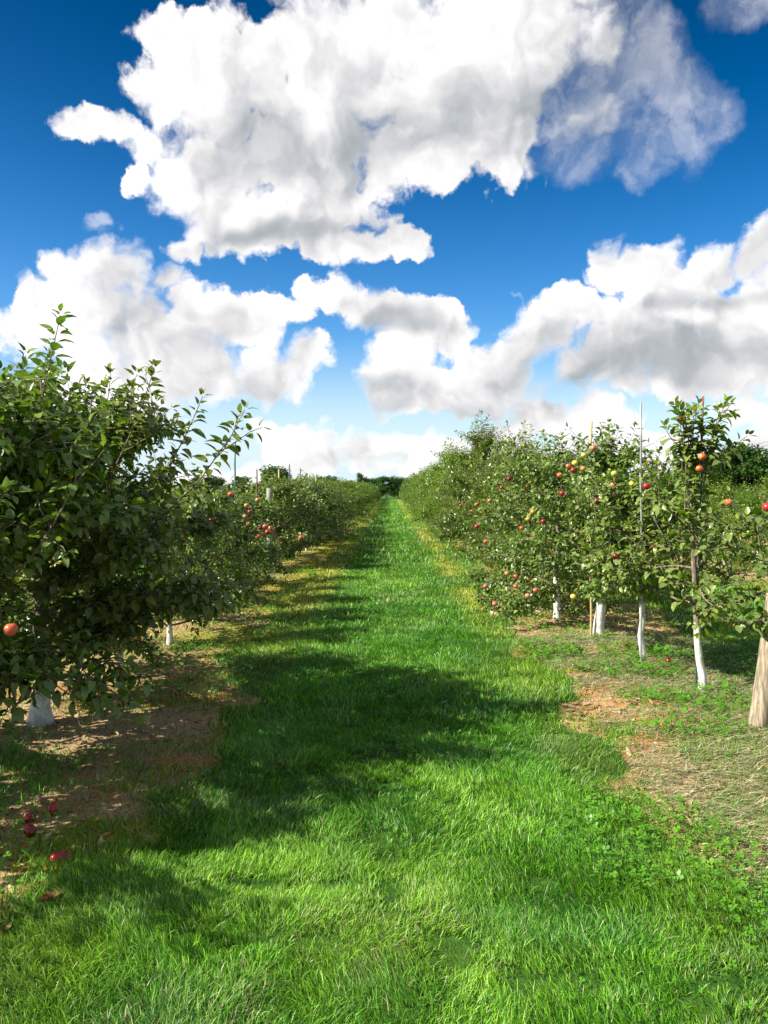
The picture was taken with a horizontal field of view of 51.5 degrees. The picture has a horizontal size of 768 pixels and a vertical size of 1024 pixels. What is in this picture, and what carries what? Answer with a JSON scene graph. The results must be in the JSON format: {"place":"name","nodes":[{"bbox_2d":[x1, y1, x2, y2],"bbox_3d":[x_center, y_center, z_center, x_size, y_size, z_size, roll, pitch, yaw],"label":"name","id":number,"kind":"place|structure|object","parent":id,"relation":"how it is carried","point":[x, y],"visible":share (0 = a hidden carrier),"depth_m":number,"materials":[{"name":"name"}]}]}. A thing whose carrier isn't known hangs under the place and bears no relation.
{"place":"outdoors","nodes":[
{"label":"outdoors","id":0,"kind":"place"},
{"bbox_2d":[0,499,767,1023],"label":"lawn grass","id":1,"kind":"structure","parent":0,"point":[460,901],"depth_m":3.24,"materials":[{"name":"plant"}]},
{"bbox_2d":[38,890,62,902],"bbox_3d":[-1.206,1.399,2.886,0.091,0.030,0.047,-1,2,-40],"label":"dead leaf","id":2,"kind":"object","parent":1,"relation":"on","point":[46,894],"visible":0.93,"depth_m":2.89,"materials":[{"name":"plant"}]},
{"bbox_2d":[0,491,767,1023],"bbox_3d":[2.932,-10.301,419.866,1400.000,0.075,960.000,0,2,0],"label":"ground","id":3,"kind":"structure","parent":0,"point":[452,951],"depth_m":4.27,"materials":[{"name":"soil"}]},
{"bbox_2d":[11,635,16,728],"bbox_3d":[-2.311,1.094,4.967,0.030,0.671,0.033,1,2,23],"label":"stake","id":4,"kind":"object","parent":3,"relation":"on","point":[13,705],"visible":0.13,"depth_m":4.96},
{"bbox_2d":[22,810,35,823],"bbox_3d":[-1.614,1.386,3.621,0.059,0.060,0.058,1,2,29],"label":"apple","id":5,"kind":"object","parent":3,"relation":"on","point":[28,818],"visible":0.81,"depth_m":3.60,"materials":[{"name":"red plant"}]},
{"bbox_2d":[24,824,36,837],"bbox_3d":[-1.543,1.393,3.475,0.056,0.058,0.055,0,2,-4],"label":"apple","id":6,"kind":"object","parent":3,"relation":"on","point":[29,828],"visible":0.95,"depth_m":3.46,"materials":[{"name":"red plant"}]},
{"bbox_2d":[47,802,60,815],"bbox_3d":[-1.536,1.385,3.709,0.060,0.059,0.058,-1,2,-32],"label":"apple","id":7,"kind":"object","parent":3,"relation":"on","point":[52,807],"visible":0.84,"depth_m":3.69,"materials":[{"name":"red plant"}]},
{"bbox_2d":[51,850,71,863],"bbox_3d":[-1.308,1.395,3.225,0.084,0.054,0.052,-1,2,-34],"label":"apple","id":8,"kind":"object","parent":3,"relation":"on","point":[62,853],"visible":0.71,"depth_m":3.21,"materials":[{"name":"red plant"}]},
{"bbox_2d":[0,303,164,727],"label":"apple tree","id":9,"kind":"object","parent":3,"relation":"on","point":[27,443],"visible":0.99,"depth_m":4.02,"materials":[{"name":"green plant"}]},
{"bbox_2d":[5,483,196,675],"bbox_3d":[-2.166,0.537,6.398,1.414,1.654,1.744,0,2,-5],"label":"apple tree","id":10,"kind":"object","parent":3,"relation":"on","point":[145,647],"visible":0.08,"depth_m":6.15,"materials":[{"name":"green plant"}]},
{"bbox_2d":[0,357,270,741],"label":"apple tree","id":11,"kind":"object","parent":3,"relation":"on","point":[121,605],"visible":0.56,"depth_m":4.84,"materials":[{"name":"green plant"}]},
{"bbox_2d":[113,483,273,645],"bbox_3d":[-2.019,0.517,7.565,1.730,1.599,1.624,1,2,38],"label":"apple tree","id":12,"kind":"object","parent":3,"relation":"on","point":[186,507],"visible":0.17,"depth_m":7.69,"materials":[{"name":"green plant"}]},
{"bbox_2d":[198,476,225,492],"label":"tree","id":13,"kind":"object","parent":3,"relation":"on","point":[219,481],"visible":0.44,"depth_m":143.55,"materials":[{"name":"green plant"}]},
{"bbox_2d":[148,463,302,622],"bbox_3d":[-2.034,0.360,8.906,1.729,1.838,1.736,-1,2,-29],"label":"apple tree","id":14,"kind":"object","parent":3,"relation":"on","point":[230,553],"visible":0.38,"depth_m":9.03,"materials":[{"name":"green plant"}]},
{"bbox_2d":[173,480,291,596],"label":"apple tree","id":15,"kind":"object","parent":3,"relation":"on","point":[251,555],"visible":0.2,"depth_m":10.30,"materials":[{"name":"green plant"}]},
{"bbox_2d":[234,443,236,588],"bbox_3d":[-2.075,0.129,11.123,0.032,2.221,0.031,-1,2,-22],"label":"stake","id":16,"kind":"object","parent":3,"relation":"on","point":[234,477],"visible":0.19,"depth_m":11.09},
{"bbox_2d":[226,475,252,496],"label":"tree","id":17,"kind":"object","parent":3,"relation":"on","point":[237,486],"visible":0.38,"depth_m":84.41,"materials":[{"name":"green plant"}]},
{"bbox_2d":[205,510,289,590],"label":"apple tree","id":18,"kind":"object","parent":3,"relation":"on","point":[267,578],"visible":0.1,"depth_m":11.48,"materials":[{"name":"green plant"}]},
{"bbox_2d":[256,469,257,575],"bbox_3d":[-2.062,0.253,12.928,0.033,1.890,0.028,-1,2,-22],"label":"stake","id":19,"kind":"object","parent":3,"relation":"on","point":[257,483],"visible":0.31,"depth_m":12.90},
{"bbox_2d":[225,488,302,579],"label":"apple tree","id":20,"kind":"object","parent":3,"relation":"on","point":[266,503],"visible":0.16,"depth_m":12.78,"materials":[{"name":"green plant"}]},
{"bbox_2d":[266,488,272,572],"bbox_3d":[-2.058,0.363,14.330,0.115,1.584,0.108,-2,2,-45],"label":"post","id":21,"kind":"object","parent":3,"relation":"on","point":[269,493],"visible":0.26,"depth_m":14.28,"materials":[{"name":"wood"}]},
{"bbox_2d":[255,463,293,498],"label":"tree","id":22,"kind":"object","parent":3,"relation":"on","point":[275,469],"visible":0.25,"depth_m":74.18,"materials":[{"name":"green plant"}]},
{"bbox_2d":[222,469,328,568],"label":"apple tree","id":23,"kind":"object","parent":3,"relation":"on","point":[284,493],"visible":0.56,"depth_m":14.91,"materials":[{"name":"green plant"}]},
{"bbox_2d":[278,470,279,561],"bbox_3d":[-2.036,0.155,15.425,0.035,1.950,0.048,-1,2,-22],"label":"stake","id":24,"kind":"object","parent":3,"relation":"on","point":[278,514],"visible":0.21,"depth_m":15.41,"materials":[{"name":"brown wood"}]},
{"bbox_2d":[245,477,333,562],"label":"apple tree","id":25,"kind":"object","parent":3,"relation":"on","point":[306,500],"visible":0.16,"depth_m":16.09,"materials":[{"name":"green plant"}]},
{"bbox_2d":[261,473,346,553],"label":"apple tree","id":26,"kind":"object","parent":3,"relation":"on","point":[336,520],"visible":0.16,"depth_m":18.42,"materials":[{"name":"green plant"}]},
{"bbox_2d":[272,485,338,550],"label":"apple tree","id":27,"kind":"object","parent":3,"relation":"on","point":[314,494],"visible":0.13,"depth_m":17.34,"materials":[{"name":"green plant"}]},
{"bbox_2d":[277,470,343,550],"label":"apple tree","id":28,"kind":"object","parent":3,"relation":"on","point":[329,508],"visible":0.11,"depth_m":19.95,"materials":[{"name":"green plant"}]},
{"bbox_2d":[264,477,357,544],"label":"apple tree","id":29,"kind":"object","parent":3,"relation":"on","point":[332,489],"visible":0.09,"depth_m":20.84,"materials":[{"name":"green plant"}]},
{"bbox_2d":[287,473,350,541],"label":"apple tree","id":30,"kind":"object","parent":3,"relation":"on","point":[344,537],"visible":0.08,"depth_m":22.14,"materials":[{"name":"green plant"}]},
{"bbox_2d":[296,488,343,538],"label":"apple tree","id":31,"kind":"object","parent":3,"relation":"on","point":[331,495],"visible":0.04,"depth_m":23.56,"materials":[{"name":"green plant"}]},
{"bbox_2d":[314,475,329,481],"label":"tree","id":32,"kind":"object","parent":3,"relation":"on","point":[319,477],"visible":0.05,"depth_m":130.27,"materials":[{"name":"green plant"}]},
{"bbox_2d":[323,475,337,481],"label":"tree","id":33,"kind":"object","parent":3,"relation":"on","point":[333,478],"visible":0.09,"depth_m":119.98,"materials":[{"name":"green plant"}]},
{"bbox_2d":[312,477,356,537],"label":"apple tree","id":34,"kind":"object","parent":3,"relation":"on","point":[346,505],"visible":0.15,"depth_m":24.60,"materials":[{"name":"green plant"}]},
{"bbox_2d":[321,477,354,530],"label":"apple tree","id":35,"kind":"object","parent":3,"relation":"on","point":[338,488],"visible":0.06,"depth_m":25.95,"materials":[{"name":"green plant"}]},
{"bbox_2d":[328,479,358,531],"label":"apple tree","id":36,"kind":"object","parent":3,"relation":"on","point":[349,516],"visible":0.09,"depth_m":27.23,"materials":[{"name":"green plant"}]},
{"bbox_2d":[335,494,355,526],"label":"apple tree","id":37,"kind":"object","parent":3,"relation":"on","point":[345,510],"visible":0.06,"depth_m":28.28,"materials":[{"name":"green plant"}]},
{"bbox_2d":[336,484,355,526],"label":"apple tree","id":38,"kind":"object","parent":3,"relation":"on","point":[348,500],"visible":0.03,"depth_m":29.48,"materials":[{"name":"green plant"}]},
{"bbox_2d":[334,478,363,520],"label":"apple tree","id":39,"kind":"object","parent":3,"relation":"on","point":[350,485],"visible":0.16,"depth_m":34.23,"materials":[{"name":"green plant"}]},
{"bbox_2d":[338,477,364,520],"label":"apple tree","id":40,"kind":"object","parent":3,"relation":"on","point":[355,506],"visible":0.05,"depth_m":35.84,"materials":[{"name":"green plant"}]},
{"bbox_2d":[348,491,364,519],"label":"apple tree","id":41,"kind":"object","parent":3,"relation":"on","point":[355,493],"visible":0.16,"depth_m":37.62,"materials":[{"name":"green plant"}]},
{"bbox_2d":[351,488,369,517],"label":"apple tree","id":42,"kind":"object","parent":3,"relation":"on","point":[360,508],"visible":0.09,"depth_m":38.89,"materials":[{"name":"green plant"}]},
{"bbox_2d":[352,480,372,511],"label":"apple tree","id":43,"kind":"object","parent":3,"relation":"on","point":[357,482],"visible":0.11,"depth_m":49.67,"materials":[{"name":"green plant"}]},
{"bbox_2d":[349,480,376,517],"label":"apple tree","id":44,"kind":"object","parent":3,"relation":"on","point":[366,497],"visible":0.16,"depth_m":40.90,"materials":[{"name":"green plant"}]},
{"bbox_2d":[356,473,369,483],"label":"tree","id":45,"kind":"object","parent":3,"relation":"on","point":[360,478],"visible":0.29,"depth_m":109.54,"materials":[{"name":"green plant"}]},
{"bbox_2d":[358,487,372,512],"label":"apple tree","id":46,"kind":"object","parent":3,"relation":"on","point":[364,511],"visible":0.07,"depth_m":45.71,"materials":[{"name":"green plant"}]},
{"bbox_2d":[361,483,373,506],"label":"apple tree","id":47,"kind":"object","parent":3,"relation":"on","point":[370,494],"visible":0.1,"depth_m":53.08,"materials":[{"name":"green plant"}]},
{"bbox_2d":[361,481,378,506],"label":"apple tree","id":48,"kind":"object","parent":3,"relation":"on","point":[370,496],"visible":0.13,"depth_m":59.75,"materials":[{"name":"green plant"}]},
{"bbox_2d":[368,476,387,494],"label":"tree","id":49,"kind":"object","parent":3,"relation":"on","point":[374,482],"visible":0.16,"depth_m":133.35,"materials":[{"name":"green plant"}]},
{"bbox_2d":[0,553,767,1023],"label":"clover weeds","id":50,"kind":"object","parent":3,"relation":"on","point":[704,699],"visible":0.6,"depth_m":4.76,"materials":[{"name":"green plant"}]},
{"bbox_2d":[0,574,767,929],"bbox_3d":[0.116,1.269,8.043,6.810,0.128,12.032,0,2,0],"label":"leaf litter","id":51,"kind":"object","parent":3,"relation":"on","point":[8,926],"visible":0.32,"depth_m":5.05,"materials":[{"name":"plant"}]},
{"bbox_2d":[377,475,399,498],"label":"tree","id":52,"kind":"object","parent":3,"relation":"on","point":[383,486],"visible":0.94,"depth_m":125.31,"materials":[{"name":"green plant"}]},
{"bbox_2d":[362,472,417,504],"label":"orchard rows","id":53,"kind":"object","parent":3,"relation":"on","point":[402,492],"visible":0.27,"depth_m":83.95,"materials":[{"name":"green plant"}]},
{"bbox_2d":[388,476,404,498],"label":"tree","id":54,"kind":"object","parent":3,"relation":"on","point":[399,480],"visible":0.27,"depth_m":128.67,"materials":[{"name":"green plant"}]},
{"bbox_2d":[404,475,417,507],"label":"apple tree","id":55,"kind":"object","parent":3,"relation":"on","point":[410,494],"visible":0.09,"depth_m":54.87,"materials":[{"name":"green plant"}]},
{"bbox_2d":[403,466,429,511],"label":"apple tree","id":56,"kind":"object","parent":3,"relation":"on","point":[407,497],"visible":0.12,"depth_m":46.16,"materials":[{"name":"green plant"}]},
{"bbox_2d":[405,468,427,515],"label":"apple tree","id":57,"kind":"object","parent":3,"relation":"on","point":[416,494],"visible":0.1,"depth_m":44.53,"materials":[{"name":"green plant"}]},
{"bbox_2d":[406,462,431,515],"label":"apple tree","id":58,"kind":"object","parent":3,"relation":"on","point":[421,489],"visible":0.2,"depth_m":42.85,"materials":[{"name":"green plant"}]},
{"bbox_2d":[405,465,434,511],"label":"apple tree","id":59,"kind":"object","parent":3,"relation":"on","point":[419,492],"visible":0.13,"depth_m":41.34,"materials":[{"name":"green plant"}]},
{"bbox_2d":[410,464,434,518],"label":"apple tree","id":60,"kind":"object","parent":3,"relation":"on","point":[421,487],"visible":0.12,"depth_m":39.68,"materials":[{"name":"green plant"}]},
{"bbox_2d":[411,472,436,516],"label":"apple tree","id":61,"kind":"object","parent":3,"relation":"on","point":[423,493],"visible":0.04,"depth_m":36.15,"materials":[{"name":"green plant"}]},
{"bbox_2d":[410,458,443,524],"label":"apple tree","id":62,"kind":"object","parent":3,"relation":"on","point":[420,519],"visible":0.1,"depth_m":34.18,"materials":[{"name":"green plant"}]},
{"bbox_2d":[416,471,442,528],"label":"apple tree","id":63,"kind":"object","parent":3,"relation":"on","point":[435,497],"visible":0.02,"depth_m":30.06,"materials":[{"name":"green plant"}]},
{"bbox_2d":[415,463,444,514],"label":"apple tree","id":64,"kind":"object","parent":3,"relation":"on","point":[432,474],"visible":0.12,"depth_m":37.86,"materials":[{"name":"green plant"}]},
{"bbox_2d":[418,464,445,522],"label":"apple tree","id":65,"kind":"object","parent":3,"relation":"on","point":[429,503],"visible":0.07,"depth_m":30.73,"materials":[{"name":"green plant"}]},
{"bbox_2d":[421,487,443,523],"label":"apple tree","id":66,"kind":"object","parent":3,"relation":"on","point":[428,500],"visible":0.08,"depth_m":32.67,"materials":[{"name":"green plant"}]},
{"bbox_2d":[412,437,462,522],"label":"apple tree","id":67,"kind":"object","parent":3,"relation":"on","point":[424,512],"visible":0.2,"depth_m":28.45,"materials":[{"name":"green plant"}]},
{"bbox_2d":[424,474,459,531],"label":"apple tree","id":68,"kind":"object","parent":3,"relation":"on","point":[432,518],"visible":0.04,"depth_m":27.27,"materials":[{"name":"green plant"}]},
{"bbox_2d":[419,439,465,517],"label":"apple tree","id":69,"kind":"object","parent":3,"relation":"on","point":[436,506],"visible":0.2,"depth_m":26.10,"materials":[{"name":"green plant"}]},
{"bbox_2d":[428,459,467,537],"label":"apple tree","id":70,"kind":"object","parent":3,"relation":"on","point":[444,498],"visible":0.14,"depth_m":22.65,"materials":[{"name":"green plant"}]},
{"bbox_2d":[435,472,470,522],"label":"apple tree","id":71,"kind":"object","parent":3,"relation":"on","point":[437,498],"visible":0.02,"depth_m":24.98,"materials":[{"name":"green plant"}]},
{"bbox_2d":[424,460,494,537],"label":"apple tree","id":72,"kind":"object","parent":3,"relation":"on","point":[446,503],"visible":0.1,"depth_m":23.71,"materials":[{"name":"green plant"}]},
{"bbox_2d":[432,431,492,543],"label":"apple tree","id":73,"kind":"object","parent":3,"relation":"on","point":[454,494],"visible":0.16,"depth_m":20.13,"materials":[{"name":"green plant"}]},
{"bbox_2d":[441,489,488,544],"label":"apple tree","id":74,"kind":"object","parent":3,"relation":"on","point":[465,495],"visible":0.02,"depth_m":21.50,"materials":[{"name":"green plant"}]},
{"bbox_2d":[428,410,515,541],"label":"apple tree","id":75,"kind":"object","parent":3,"relation":"on","point":[484,443],"visible":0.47,"depth_m":18.78,"materials":[{"name":"green plant"}]},
{"bbox_2d":[447,453,525,554],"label":"apple tree","id":76,"kind":"object","parent":3,"relation":"on","point":[479,499],"visible":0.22,"depth_m":17.58,"materials":[{"name":"green plant"}]},
{"bbox_2d":[446,459,529,568],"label":"apple tree","id":77,"kind":"object","parent":3,"relation":"on","point":[484,561],"visible":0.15,"depth_m":14.08,"materials":[{"name":"green plant"}]},
{"bbox_2d":[440,441,538,562],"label":"apple tree","id":78,"kind":"object","parent":3,"relation":"on","point":[469,514],"visible":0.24,"depth_m":16.25,"materials":[{"name":"green plant"}]},
{"bbox_2d":[455,458,538,566],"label":"apple tree","id":79,"kind":"object","parent":3,"relation":"on","point":[465,521],"visible":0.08,"depth_m":15.15,"materials":[{"name":"green plant"}]},
{"bbox_2d":[461,419,589,582],"bbox_3d":[2.400,-0.186,13.070,2.150,2.671,2.307,0,2,11],"label":"apple tree","id":80,"kind":"object","parent":3,"relation":"on","point":[468,573],"visible":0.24,"depth_m":12.81,"materials":[{"name":"green plant"}]},
{"bbox_2d":[480,448,585,591],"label":"apple tree","id":81,"kind":"object","parent":3,"relation":"on","point":[492,572],"visible":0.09,"depth_m":11.89,"materials":[{"name":"green plant"}]},
{"bbox_2d":[464,441,620,608],"bbox_3d":[1.946,0.161,10.332,2.220,2.183,1.954,-1,2,-26],"label":"apple tree","id":82,"kind":"object","parent":3,"relation":"on","point":[507,512],"visible":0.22,"depth_m":10.38,"materials":[{"name":"green plant"}]},
{"bbox_2d":[471,426,625,629],"bbox_3d":[2.074,0.154,9.131,2.186,2.261,2.226,0,2,9],"label":"apple tree","id":83,"kind":"object","parent":3,"relation":"on","point":[534,508],"visible":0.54,"depth_m":8.96,"materials":[{"name":"green plant"}]},
{"bbox_2d":[589,422,592,634],"bbox_3d":[2.077,0.200,7.997,0.043,2.210,0.028,1,2,23],"label":"stake","id":84,"kind":"object","parent":3,"relation":"on","point":[591,504],"visible":0.31,"depth_m":8.00,"materials":[{"name":"brown wood"}]},
{"bbox_2d":[494,418,703,635],"bbox_3d":[2.255,0.180,7.969,2.008,2.229,2.225,-1,2,-24],"label":"apple tree","id":85,"kind":"object","parent":3,"relation":"on","point":[603,459],"visible":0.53,"depth_m":7.88,"materials":[{"name":"green plant"}]},
{"bbox_2d":[639,402,642,668],"bbox_3d":[2.114,0.223,6.545,0.041,2.240,0.027,1,2,20],"label":"stake","id":86,"kind":"object","parent":3,"relation":"on","point":[641,601],"visible":0.78,"depth_m":6.53,"materials":[{"name":"metal"}]},
{"bbox_2d":[563,445,749,657],"bbox_3d":[2.235,0.371,6.796,1.476,1.911,1.519,0,2,-6],"label":"apple tree","id":87,"kind":"object","parent":3,"relation":"on","point":[621,499],"visible":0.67,"depth_m":6.60,"materials":[{"name":"green plant"}]},
{"bbox_2d":[654,469,680,486],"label":"tree","id":88,"kind":"object","parent":3,"relation":"on","point":[669,475],"visible":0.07,"depth_m":73.11,"materials":[{"name":"green plant"}]},
{"bbox_2d":[649,466,686,553],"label":"apple tree","id":89,"kind":"object","parent":3,"relation":"on","point":[673,483],"visible":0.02,"depth_m":18.41,"materials":[{"name":"green plant"}]},
{"bbox_2d":[603,393,767,691],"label":"apple tree","id":90,"kind":"object","parent":3,"relation":"on","point":[686,454],"visible":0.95,"depth_m":5.80,"materials":[{"name":"green plant"}]},
{"bbox_2d":[695,396,703,687],"bbox_3d":[2.368,0.257,5.971,0.046,2.244,0.023,0,2,0],"label":"stake","id":91,"kind":"object","parent":3,"relation":"on","point":[698,547],"visible":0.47,"depth_m":5.97,"materials":[{"name":"wood"}]},
{"bbox_2d":[670,475,733,559],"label":"apple tree","id":92,"kind":"object","parent":3,"relation":"on","point":[706,504],"visible":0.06,"depth_m":17.04,"materials":[{"name":"green plant"}]},
{"bbox_2d":[677,454,745,498],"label":"tree","id":93,"kind":"object","parent":3,"relation":"on","point":[716,473],"visible":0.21,"depth_m":68.63,"materials":[{"name":"green plant"}]},
{"bbox_2d":[679,476,751,564],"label":"apple tree","id":94,"kind":"object","parent":3,"relation":"on","point":[719,493],"visible":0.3,"depth_m":15.93,"materials":[{"name":"green plant"}]},
{"bbox_2d":[712,479,746,534],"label":"apple tree","id":95,"kind":"object","parent":3,"relation":"on","point":[731,485],"visible":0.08,"depth_m":25.87,"materials":[{"name":"green plant"}]},
{"bbox_2d":[699,484,767,641],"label":"apple tree","id":96,"kind":"object","parent":3,"relation":"on","point":[759,613],"visible":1,"depth_m":4.84,"materials":[{"name":"green plant"}]},
{"bbox_2d":[712,482,767,573],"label":"apple tree","id":97,"kind":"object","parent":3,"relation":"on","point":[744,543],"visible":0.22,"depth_m":14.70,"materials":[{"name":"green plant"}]},
{"bbox_2d":[712,472,767,575],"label":"apple tree","id":98,"kind":"object","parent":3,"relation":"on","point":[760,507],"visible":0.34,"depth_m":13.47,"materials":[{"name":"green plant"}]},
{"bbox_2d":[718,443,767,505],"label":"tree","id":99,"kind":"object","parent":3,"relation":"on","point":[748,469],"visible":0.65,"depth_m":68.44,"materials":[{"name":"green plant"}]},
{"bbox_2d":[727,486,763,539],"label":"apple tree","id":100,"kind":"object","parent":3,"relation":"on","point":[736,510],"visible":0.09,"depth_m":24.62,"materials":[{"name":"green plant"}]},
{"bbox_2d":[737,482,766,540],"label":"apple tree","id":101,"kind":"object","parent":3,"relation":"on","point":[752,498],"visible":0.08,"depth_m":23.46,"materials":[{"name":"green plant"}]},
{"bbox_2d":[737,447,767,497],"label":"tree","id":102,"kind":"object","parent":3,"relation":"on","point":[765,453],"visible":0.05,"depth_m":72.94,"materials":[{"name":"green plant"}]},
{"bbox_2d":[748,586,767,730],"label":"post","id":103,"kind":"object","parent":3,"relation":"on","point":[758,714],"visible":0.73,"depth_m":4.92,"materials":[{"name":"wood"}]},
{"bbox_2d":[750,448,767,490],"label":"tree","id":104,"kind":"object","parent":3,"relation":"on","point":[758,482],"visible":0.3,"depth_m":67.18,"materials":[{"name":"green plant"}]},
{"bbox_2d":[0,0,767,490],"label":"sky","id":105,"kind":"structure","parent":0,"point":[371,227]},
{"bbox_2d":[3,524,767,910],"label":"dry grass","id":106,"kind":"structure","parent":0,"point":[693,750],"depth_m":4.97,"materials":[{"name":"plant"}]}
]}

